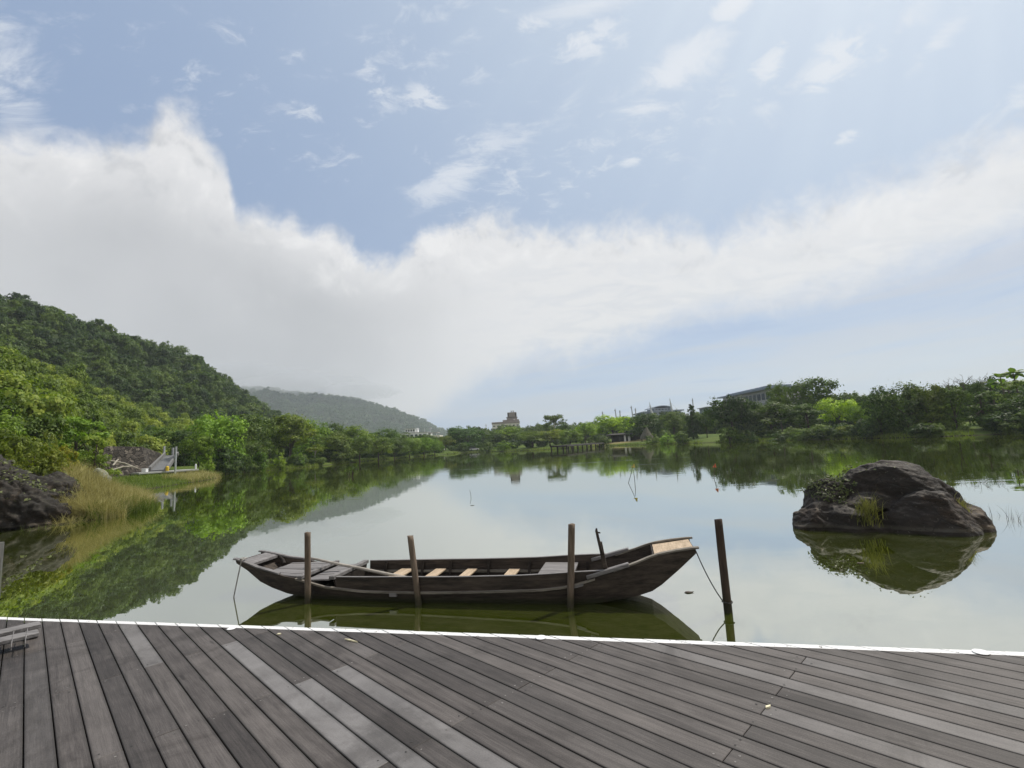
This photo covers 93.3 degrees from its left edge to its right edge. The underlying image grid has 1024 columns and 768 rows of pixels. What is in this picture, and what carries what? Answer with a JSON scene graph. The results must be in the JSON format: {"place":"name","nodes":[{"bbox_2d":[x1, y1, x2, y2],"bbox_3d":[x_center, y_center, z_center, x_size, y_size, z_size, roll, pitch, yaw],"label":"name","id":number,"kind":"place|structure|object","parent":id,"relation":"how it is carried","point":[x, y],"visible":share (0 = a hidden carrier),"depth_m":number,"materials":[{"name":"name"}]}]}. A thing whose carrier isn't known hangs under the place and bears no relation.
{"place":"outdoors","nodes":[
{"label":"outdoors","id":0,"kind":"place"},
{"bbox_2d":[31,471,89,520],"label":"bank","id":1,"kind":"structure","parent":0,"point":[71,515],"depth_m":20.10,"materials":[{"name":"plant"}]},
{"bbox_2d":[0,428,19,459],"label":"shrub","id":2,"kind":"object","parent":1,"relation":"on","point":[3,431],"visible":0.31,"depth_m":24.31,"materials":[{"name":"green plant"}]},
{"bbox_2d":[0,434,50,468],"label":"shrub","id":3,"kind":"object","parent":1,"relation":"on","point":[24,440],"visible":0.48,"depth_m":23.91,"materials":[{"name":"green plant"}]},
{"bbox_2d":[12,443,54,475],"bbox_3d":[-21.600,3.580,21.760,1.297,1.859,1.806,0,-8,-25],"label":"shrub","id":4,"kind":"object","parent":1,"relation":"on","point":[37,467],"visible":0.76,"depth_m":21.77,"materials":[{"name":"green plant"}]},
{"bbox_2d":[17,437,64,463],"bbox_3d":[-23.234,3.629,23.585,1.352,2.125,1.883,-5,-7,13],"label":"shrub","id":5,"kind":"object","parent":1,"relation":"on","point":[44,448],"visible":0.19,"depth_m":23.65,"materials":[{"name":"green plant"}]},
{"bbox_2d":[0,454,85,532],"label":"bank rock","id":6,"kind":"object","parent":1,"relation":"on","point":[40,508],"visible":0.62,"depth_m":19.07,"materials":[{"name":"stone"}]},
{"bbox_2d":[0,441,30,468],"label":"shrub","id":7,"kind":"object","parent":6,"relation":"on","point":[10,453],"visible":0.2,"depth_m":21.69,"materials":[{"name":"green plant"}]},
{"bbox_2d":[0,459,82,501],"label":"bank creeper","id":8,"kind":"object","parent":6,"relation":"on","point":[33,485],"visible":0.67,"depth_m":19.66,"materials":[{"name":"green plant"}]},
{"bbox_2d":[27,429,63,460],"bbox_3d":[-25.747,3.935,26.946,2.182,2.888,1.630,-7,-8,30],"label":"shrub","id":9,"kind":"object","parent":1,"relation":"on","point":[51,437],"visible":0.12,"depth_m":26.85,"materials":[{"name":"green plant"}]},
{"bbox_2d":[40,448,72,474],"bbox_3d":[-21.103,3.739,22.413,1.158,1.531,1.158,-1,-8,-18],"label":"shrub","id":10,"kind":"object","parent":1,"relation":"on","point":[53,454],"visible":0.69,"depth_m":22.29,"materials":[{"name":"green plant"}]},
{"bbox_2d":[55,445,81,470],"bbox_3d":[-22.948,4.072,24.886,1.286,1.883,1.287,0,-8,-26],"label":"shrub","id":11,"kind":"object","parent":1,"relation":"on","point":[68,452],"visible":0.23,"depth_m":24.85,"materials":[{"name":"green plant"}]},
{"bbox_2d":[3,492,161,529],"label":"green grass","id":12,"kind":"structure","parent":1,"relation":"on","point":[142,507],"depth_m":22.10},
{"bbox_2d":[46,482,145,525],"bbox_3d":[-18.103,5.076,20.266,4.433,2.168,3.567,-3,-7,0],"label":"bank fringe","id":13,"kind":"object","parent":1,"relation":"on","point":[79,510],"visible":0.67,"depth_m":20.29,"materials":[{"name":"green plant"}]},
{"bbox_2d":[44,458,165,512],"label":"dry grass","id":14,"kind":"structure","parent":1,"relation":"on","point":[90,480],"depth_m":22.96,"materials":[{"name":"plant"}]},
{"bbox_2d":[6,312,240,426],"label":"hill","id":15,"kind":"structure","parent":0,"point":[88,368],"depth_m":207.27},
{"bbox_2d":[0,291,301,434],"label":"hill woods","id":16,"kind":"object","parent":15,"relation":"on","point":[165,363],"visible":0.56,"depth_m":216.66,"materials":[{"name":"plant"}]},
{"bbox_2d":[256,391,440,434],"bbox_3d":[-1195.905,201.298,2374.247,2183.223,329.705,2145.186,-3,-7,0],"label":"mountain","id":17,"kind":"structure","parent":0,"point":[312,411],"depth_m":1911.14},
{"bbox_2d":[240,385,447,437],"bbox_3d":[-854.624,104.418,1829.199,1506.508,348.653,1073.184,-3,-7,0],"label":"mountain woods","id":18,"kind":"object","parent":17,"relation":"on","point":[340,411],"visible":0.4,"depth_m":1948.78,"materials":[{"name":"plant"}]},
{"bbox_2d":[0,434,1023,651],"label":"water","id":19,"kind":"structure","parent":0,"point":[174,554],"depth_m":10.83,"materials":[{"name":"liquid"}]},
{"bbox_2d":[304,532,310,603],"bbox_3d":[-3.025,3.126,7.154,0.095,1.819,0.108,-3,-7,0],"label":"mooring post","id":20,"kind":"object","parent":19,"relation":"in","point":[307,564],"visible":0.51,"depth_m":7.17,"materials":[{"name":"brown wood"}]},
{"bbox_2d":[407,535,421,605],"bbox_3d":[-1.319,3.027,6.794,0.296,1.739,0.091,-6,-8,23],"label":"mooring post","id":21,"kind":"object","parent":19,"relation":"in","point":[415,577],"visible":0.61,"depth_m":6.83,"materials":[{"name":"brown wood"}]},
{"bbox_2d":[233,528,698,603],"bbox_3d":[-0.970,2.695,7.336,7.160,1.079,1.122,-5,-7,13],"label":"wooden boat","id":22,"kind":"object","parent":19,"relation":"on","point":[602,576],"visible":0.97,"depth_m":6.93,"materials":[{"name":"brown wood"}]},
{"bbox_2d":[311,557,403,575],"bbox_3d":[-2.193,2.950,7.629,2.298,0.435,0.100,-5,-7,13],"label":"oar","id":23,"kind":"object","parent":22,"relation":"in","point":[359,568],"visible":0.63,"depth_m":7.67,"materials":[{"name":"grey wood"}]},
{"bbox_2d":[0,617,1023,767],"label":"boardwalk","id":24,"kind":"structure","parent":19,"relation":"in","point":[96,694],"depth_m":3.04,"materials":[{"name":"wood"}]},
{"bbox_2d":[0,621,40,649],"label":"slatted rack","id":25,"kind":"object","parent":24,"relation":"on","point":[33,631],"visible":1,"depth_m":4.51,"materials":[{"name":"grey wood"}]},
{"bbox_2d":[567,523,574,607],"bbox_3d":[0.767,2.793,6.346,0.248,1.864,0.098,-5,-7,14],"label":"mooring post","id":26,"kind":"object","parent":19,"relation":"in","point":[571,565],"visible":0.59,"depth_m":6.35,"materials":[{"name":"brown wood"}]},
{"bbox_2d":[550,442,603,450],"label":"pier","id":27,"kind":"structure","parent":19,"relation":"in","point":[573,445],"depth_m":126.63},
{"bbox_2d":[714,519,732,613],"bbox_3d":[2.609,2.614,5.870,0.106,1.899,0.131,-3,-7,0],"label":"mooring post","id":28,"kind":"object","parent":19,"relation":"in","point":[723,568],"visible":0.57,"depth_m":5.89,"materials":[{"name":"brown wood"}]},
{"bbox_2d":[792,460,996,536],"bbox_3d":[7.975,2.719,10.381,3.414,2.153,1.984,-8,-8,32],"label":"lake rock","id":29,"kind":"object","parent":19,"relation":"in","point":[916,499],"visible":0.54,"depth_m":9.89,"materials":[{"name":"stone"}]},
{"bbox_2d":[800,465,863,507],"bbox_3d":[7.309,2.244,10.741,1.343,0.861,1.463,-3,-7,0],"label":"ivy","id":30,"kind":"object","parent":29,"relation":"on","point":[830,478],"visible":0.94,"depth_m":10.71,"materials":[{"name":"green plant"}]},
{"bbox_2d":[843,489,884,527],"bbox_3d":[7.032,2.480,9.643,0.840,0.816,0.773,-3,-7,0],"label":"grass tuft","id":31,"kind":"object","parent":29,"relation":"on","point":[866,510],"visible":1,"depth_m":9.75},
{"bbox_2d":[0,0,1023,429],"label":"sky","id":32,"kind":"structure","parent":0,"point":[448,214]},
{"bbox_2d":[24,421,1009,529],"bbox_3d":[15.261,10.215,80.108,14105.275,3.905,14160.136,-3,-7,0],"label":"ground","id":33,"kind":"structure","parent":0,"point":[714,438],"depth_m":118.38,"materials":[{"name":"plant"}]},
{"bbox_2d":[0,407,33,460],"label":"bushy tree","id":34,"kind":"object","parent":33,"relation":"on","point":[12,427],"visible":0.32,"depth_m":36.48,"materials":[{"name":"green plant"}]},
{"bbox_2d":[6,411,75,450],"bbox_3d":[-39.645,5.672,39.746,5.212,6.940,5.193,-4,-7,8],"label":"bushy tree","id":35,"kind":"object","parent":33,"relation":"on","point":[42,423],"visible":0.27,"depth_m":40.26,"materials":[{"name":"green plant"}]},
{"bbox_2d":[43,416,110,467],"bbox_3d":[-39.737,6.002,43.765,4.526,6.272,5.298,-2,-7,-5],"label":"tiered tree","id":36,"kind":"object","parent":33,"relation":"on","point":[82,424],"visible":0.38,"depth_m":43.98,"materials":[{"name":"green plant"}]},
{"bbox_2d":[103,446,160,476],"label":"stone wall","id":37,"kind":"structure","parent":33,"relation":"on","point":[140,458],"depth_m":62.20,"materials":[{"name":"stone"}]},
{"bbox_2d":[137,424,181,463],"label":"bushy tree","id":38,"kind":"object","parent":33,"relation":"on","point":[163,433],"visible":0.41,"depth_m":87.68,"materials":[{"name":"green plant"}]},
{"bbox_2d":[131,469,198,474],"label":"landing platform","id":39,"kind":"structure","parent":33,"relation":"on","point":[164,472],"depth_m":62.52,"materials":[{"name":"wood"}]},
{"bbox_2d":[148,446,178,471],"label":"ramp","id":40,"kind":"structure","parent":39,"relation":"on","point":[162,461],"depth_m":69.40,"materials":[{"name":"concrete"}]},
{"bbox_2d":[165,429,199,465],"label":"bushy tree","id":41,"kind":"object","parent":33,"relation":"on","point":[181,457],"visible":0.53,"depth_m":87.78,"materials":[{"name":"green plant"}]},
{"bbox_2d":[177,433,219,471],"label":"spreading tree","id":42,"kind":"object","parent":33,"relation":"on","point":[190,444],"visible":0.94,"depth_m":72.96,"materials":[{"name":"green plant"}]},
{"bbox_2d":[198,453,214,471],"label":"shrub","id":43,"kind":"object","parent":33,"relation":"on","point":[210,467],"visible":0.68,"depth_m":71.11,"materials":[{"name":"green plant"}]},
{"bbox_2d":[184,409,252,469],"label":"bushy tree","id":44,"kind":"object","parent":33,"relation":"on","point":[211,427],"visible":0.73,"depth_m":77.41,"materials":[{"name":"green plant"}]},
{"bbox_2d":[214,447,247,473],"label":"shrub","id":45,"kind":"object","parent":33,"relation":"on","point":[228,466],"visible":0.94,"depth_m":74.63,"materials":[{"name":"green plant"}]},
{"bbox_2d":[235,454,253,472],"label":"shrub","id":46,"kind":"object","parent":33,"relation":"on","point":[248,463],"visible":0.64,"depth_m":79.17,"materials":[{"name":"green plant"}]},
{"bbox_2d":[227,411,280,451],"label":"round tree","id":47,"kind":"object","parent":33,"relation":"on","point":[256,432],"visible":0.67,"depth_m":96.76,"materials":[{"name":"green plant"}]},
{"bbox_2d":[237,439,274,461],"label":"spreading tree","id":48,"kind":"object","parent":33,"relation":"on","point":[252,448],"visible":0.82,"depth_m":84.56,"materials":[{"name":"green plant"}]},
{"bbox_2d":[251,452,268,471],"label":"shrub","id":49,"kind":"object","parent":33,"relation":"on","point":[264,465],"visible":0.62,"depth_m":82.92,"materials":[{"name":"green plant"}]},
{"bbox_2d":[268,450,286,469],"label":"shrub","id":50,"kind":"object","parent":33,"relation":"on","point":[281,463],"visible":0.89,"depth_m":88.72,"materials":[{"name":"green plant"}]},
{"bbox_2d":[260,412,321,455],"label":"round tree","id":51,"kind":"object","parent":33,"relation":"on","point":[292,430],"visible":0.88,"depth_m":103.69,"materials":[{"name":"green plant"}]},
{"bbox_2d":[289,418,336,456],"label":"bushy tree","id":52,"kind":"object","parent":33,"relation":"on","point":[302,447],"visible":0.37,"depth_m":120.29,"materials":[{"name":"green plant"}]},
{"bbox_2d":[311,421,345,447],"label":"round tree","id":53,"kind":"object","parent":33,"relation":"on","point":[337,427],"visible":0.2,"depth_m":136.30,"materials":[{"name":"green plant"}]},
{"bbox_2d":[315,431,358,462],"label":"bushy tree","id":54,"kind":"object","parent":33,"relation":"on","point":[335,440],"visible":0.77,"depth_m":110.55,"materials":[{"name":"green plant"}]},
{"bbox_2d":[339,424,377,446],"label":"round tree","id":55,"kind":"object","parent":33,"relation":"on","point":[353,432],"visible":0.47,"depth_m":137.37,"materials":[{"name":"green plant"}]},
{"bbox_2d":[345,436,372,461],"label":"round tree","id":56,"kind":"object","parent":33,"relation":"on","point":[359,447],"visible":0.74,"depth_m":118.72,"materials":[{"name":"green plant"}]},
{"bbox_2d":[367,436,394,459],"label":"round tree","id":57,"kind":"object","parent":33,"relation":"on","point":[378,450],"visible":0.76,"depth_m":127.67,"materials":[{"name":"green plant"}]},
{"bbox_2d":[368,427,401,445],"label":"round tree","id":58,"kind":"object","parent":33,"relation":"on","point":[390,434],"visible":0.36,"depth_m":157.44,"materials":[{"name":"green plant"}]},
{"bbox_2d":[385,437,410,458],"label":"round tree","id":59,"kind":"object","parent":33,"relation":"on","point":[397,445],"visible":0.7,"depth_m":136.41,"materials":[{"name":"green plant"}]},
{"bbox_2d":[399,437,422,457],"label":"round tree","id":60,"kind":"object","parent":33,"relation":"on","point":[414,442],"visible":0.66,"depth_m":147.00,"materials":[{"name":"green plant"}]},
{"bbox_2d":[400,428,442,437],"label":"white building","id":61,"kind":"structure","parent":33,"relation":"on","point":[414,431],"depth_m":330.15,"materials":[{"name":"paint"}]},
{"bbox_2d":[413,437,435,455],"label":"round tree","id":62,"kind":"object","parent":33,"relation":"on","point":[425,445],"visible":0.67,"depth_m":157.40,"materials":[{"name":"green plant"}]},
{"bbox_2d":[429,438,443,454],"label":"round tree","id":63,"kind":"object","parent":33,"relation":"on","point":[437,446],"visible":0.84,"depth_m":166.36,"materials":[{"name":"green plant"}]},
{"bbox_2d":[446,426,486,449],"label":"bushy tree","id":64,"kind":"object","parent":33,"relation":"on","point":[458,434],"visible":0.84,"depth_m":211.21,"materials":[{"name":"green plant"}]},
{"bbox_2d":[481,432,508,447],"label":"bushy tree","id":65,"kind":"object","parent":33,"relation":"on","point":[499,437],"visible":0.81,"depth_m":195.98,"materials":[{"name":"green plant"}]},
{"bbox_2d":[492,410,519,428],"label":"tower building","id":66,"kind":"structure","parent":33,"relation":"on","point":[512,419],"depth_m":419.00,"materials":[{"name":"concrete"}]},
{"bbox_2d":[487,425,524,439],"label":"round tree","id":67,"kind":"object","parent":33,"relation":"on","point":[510,432],"visible":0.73,"depth_m":200.81,"materials":[{"name":"green plant"}]},
{"bbox_2d":[518,431,548,447],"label":"spreading tree","id":68,"kind":"object","parent":33,"relation":"on","point":[530,436],"visible":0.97,"depth_m":165.46,"materials":[{"name":"green plant"}]},
{"bbox_2d":[537,429,561,445],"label":"spreading tree","id":69,"kind":"object","parent":33,"relation":"on","point":[553,437],"visible":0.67,"depth_m":170.04,"materials":[{"name":"green plant"}]},
{"bbox_2d":[542,414,567,431],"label":"airy tree","id":70,"kind":"object","parent":33,"relation":"on","point":[553,419],"visible":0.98,"depth_m":224.80,"materials":[{"name":"green plant"}]},
{"bbox_2d":[558,429,583,447],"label":"spreading tree","id":71,"kind":"object","parent":33,"relation":"on","point":[566,435],"visible":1,"depth_m":160.71,"materials":[{"name":"green plant"}]},
{"bbox_2d":[574,421,597,442],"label":"spreading tree","id":72,"kind":"object","parent":33,"relation":"on","point":[584,428],"visible":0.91,"depth_m":173.78,"materials":[{"name":"green plant"}]},
{"bbox_2d":[595,435,612,446],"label":"bushy tree","id":73,"kind":"object","parent":33,"relation":"on","point":[600,439],"visible":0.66,"depth_m":150.07,"materials":[{"name":"green plant"}]},
{"bbox_2d":[588,414,635,434],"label":"spreading tree","id":74,"kind":"object","parent":33,"relation":"on","point":[616,423],"visible":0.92,"depth_m":183.43,"materials":[{"name":"green plant"}]},
{"bbox_2d":[212,376,1023,460],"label":"background woods","id":75,"kind":"object","parent":33,"relation":"on","point":[856,397],"visible":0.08,"depth_m":158.52,"materials":[{"name":"plant"}]},
{"bbox_2d":[216,407,1023,471],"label":"undergrowth","id":76,"kind":"object","parent":33,"relation":"on","point":[1005,422],"visible":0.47,"depth_m":85.43,"materials":[{"name":"plant"}]},
{"bbox_2d":[605,433,641,442],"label":"shelter","id":77,"kind":"object","parent":33,"relation":"on","point":[617,437],"visible":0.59,"depth_m":176.20,"materials":[{"name":"white paint"}]},
{"bbox_2d":[625,413,659,437],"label":"bushy tree","id":78,"kind":"object","parent":33,"relation":"on","point":[641,421],"visible":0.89,"depth_m":169.12,"materials":[{"name":"green plant"}]},
{"bbox_2d":[633,401,686,415],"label":"masted hall","id":79,"kind":"structure","parent":33,"relation":"on","point":[658,409],"depth_m":299.55,"materials":[{"name":"grey stone"}]},
{"bbox_2d":[657,411,687,433],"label":"round tree","id":80,"kind":"object","parent":33,"relation":"on","point":[675,421],"visible":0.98,"depth_m":156.05,"materials":[{"name":"green plant"}]},
{"bbox_2d":[674,432,691,443],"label":"shrub","id":81,"kind":"object","parent":33,"relation":"on","point":[682,440],"visible":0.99,"depth_m":127.98,"materials":[{"name":"green plant"}]},
{"bbox_2d":[683,404,702,438],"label":"conical tree","id":82,"kind":"object","parent":33,"relation":"on","point":[692,422],"visible":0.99,"depth_m":134.70,"materials":[{"name":"green plant"}]},
{"bbox_2d":[696,411,712,437],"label":"round tree","id":83,"kind":"object","parent":33,"relation":"on","point":[703,425],"visible":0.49,"depth_m":136.66,"materials":[{"name":"green plant"}]},
{"bbox_2d":[715,426,746,442],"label":"shrub","id":84,"kind":"object","parent":33,"relation":"on","point":[729,434],"visible":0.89,"depth_m":107.63,"materials":[{"name":"green plant"}]},
{"bbox_2d":[702,394,761,432],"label":"spreading tree","id":85,"kind":"object","parent":33,"relation":"on","point":[731,410],"visible":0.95,"depth_m":111.11,"materials":[{"name":"green plant"}]},
{"bbox_2d":[697,384,799,433],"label":"long building","id":86,"kind":"structure","parent":33,"relation":"on","point":[758,394],"depth_m":217.86,"materials":[{"name":"concrete"}]},
{"bbox_2d":[740,401,801,429],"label":"spreading tree","id":87,"kind":"object","parent":33,"relation":"on","point":[768,413],"visible":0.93,"depth_m":109.54,"materials":[{"name":"green plant"}]},
{"bbox_2d":[764,379,792,430],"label":"round tree","id":88,"kind":"object","parent":33,"relation":"on","point":[780,396],"visible":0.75,"depth_m":127.23,"materials":[{"name":"green plant"}]},
{"bbox_2d":[791,403,830,428],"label":"tiered tree","id":89,"kind":"object","parent":33,"relation":"on","point":[804,412],"visible":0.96,"depth_m":104.75,"materials":[{"name":"green plant"}]},
{"bbox_2d":[783,376,843,425],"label":"round tree","id":90,"kind":"object","parent":33,"relation":"on","point":[805,395],"visible":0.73,"depth_m":125.65,"materials":[{"name":"green plant"}]},
{"bbox_2d":[813,398,856,422],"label":"spreading tree","id":91,"kind":"object","parent":33,"relation":"on","point":[837,408],"visible":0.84,"depth_m":105.01,"materials":[{"name":"green plant"}]},
{"bbox_2d":[845,404,870,422],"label":"spreading tree","id":92,"kind":"object","parent":33,"relation":"on","point":[856,410],"visible":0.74,"depth_m":99.42,"materials":[{"name":"green plant"}]},
{"bbox_2d":[858,385,905,437],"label":"bushy tree","id":93,"kind":"object","parent":33,"relation":"on","point":[881,416],"visible":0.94,"depth_m":76.54,"materials":[{"name":"green plant"}]},
{"bbox_2d":[879,380,930,433],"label":"bushy tree","id":94,"kind":"object","parent":33,"relation":"on","point":[905,393],"visible":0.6,"depth_m":75.07,"materials":[{"name":"green plant"}]},
{"bbox_2d":[906,383,955,427],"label":"bushy tree","id":95,"kind":"object","parent":33,"relation":"on","point":[935,391],"visible":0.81,"depth_m":72.56,"materials":[{"name":"green plant"}]},
{"bbox_2d":[930,386,972,430],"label":"bushy tree","id":96,"kind":"object","parent":33,"relation":"on","point":[955,399],"visible":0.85,"depth_m":71.26,"materials":[{"name":"green plant"}]},
{"bbox_2d":[964,380,990,425],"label":"bushy tree","id":97,"kind":"object","parent":33,"relation":"on","point":[976,388],"visible":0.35,"depth_m":79.52,"materials":[{"name":"green plant"}]},
{"bbox_2d":[954,390,1005,421],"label":"tiered tree","id":98,"kind":"object","parent":33,"relation":"on","point":[979,396],"visible":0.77,"depth_m":68.30,"materials":[{"name":"green plant"}]},
{"bbox_2d":[992,379,1023,410],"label":"tiered tree","id":99,"kind":"object","parent":33,"relation":"on","point":[1010,385],"visible":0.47,"depth_m":73.06,"materials":[{"name":"green plant"}]},
{"bbox_2d":[993,395,1023,414],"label":"bushy tree","id":100,"kind":"object","parent":33,"relation":"on","point":[1015,403],"visible":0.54,"depth_m":65.42,"materials":[{"name":"green plant"}]},
{"bbox_2d":[998,368,1023,393],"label":"broadleaf tree","id":101,"kind":"object","parent":33,"relation":"on","point":[1011,374],"visible":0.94,"depth_m":76.25,"materials":[{"name":"green plant"}]},
{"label":"hill","id":102,"kind":"structure","parent":0,"visible":0},
{"bbox_2d":[0,344,221,470],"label":"spur woods","id":103,"kind":"object","parent":102,"relation":"on","point":[29,387],"visible":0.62,"depth_m":76.65,"materials":[{"name":"plant"}]},
{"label":"islet","id":104,"kind":"structure","parent":0,"visible":0},
{"bbox_2d":[74,435,121,475],"bbox_3d":[-34.986,6.598,40.934,3.258,4.642,3.118,-4,-7,5],"label":"tiered tree","id":105,"kind":"object","parent":104,"relation":"on","point":[93,441],"visible":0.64,"depth_m":40.80,"materials":[{"name":"green plant"}]},
{"bbox_2d":[111,472,213,489],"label":"islet grass","id":106,"kind":"structure","parent":104,"relation":"on","point":[140,478],"depth_m":48.90,"materials":[{"name":"plant"}]},
{"bbox_2d":[161,468,222,481],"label":"dry spit grass","id":107,"kind":"structure","parent":104,"relation":"on","point":[200,473],"depth_m":55.84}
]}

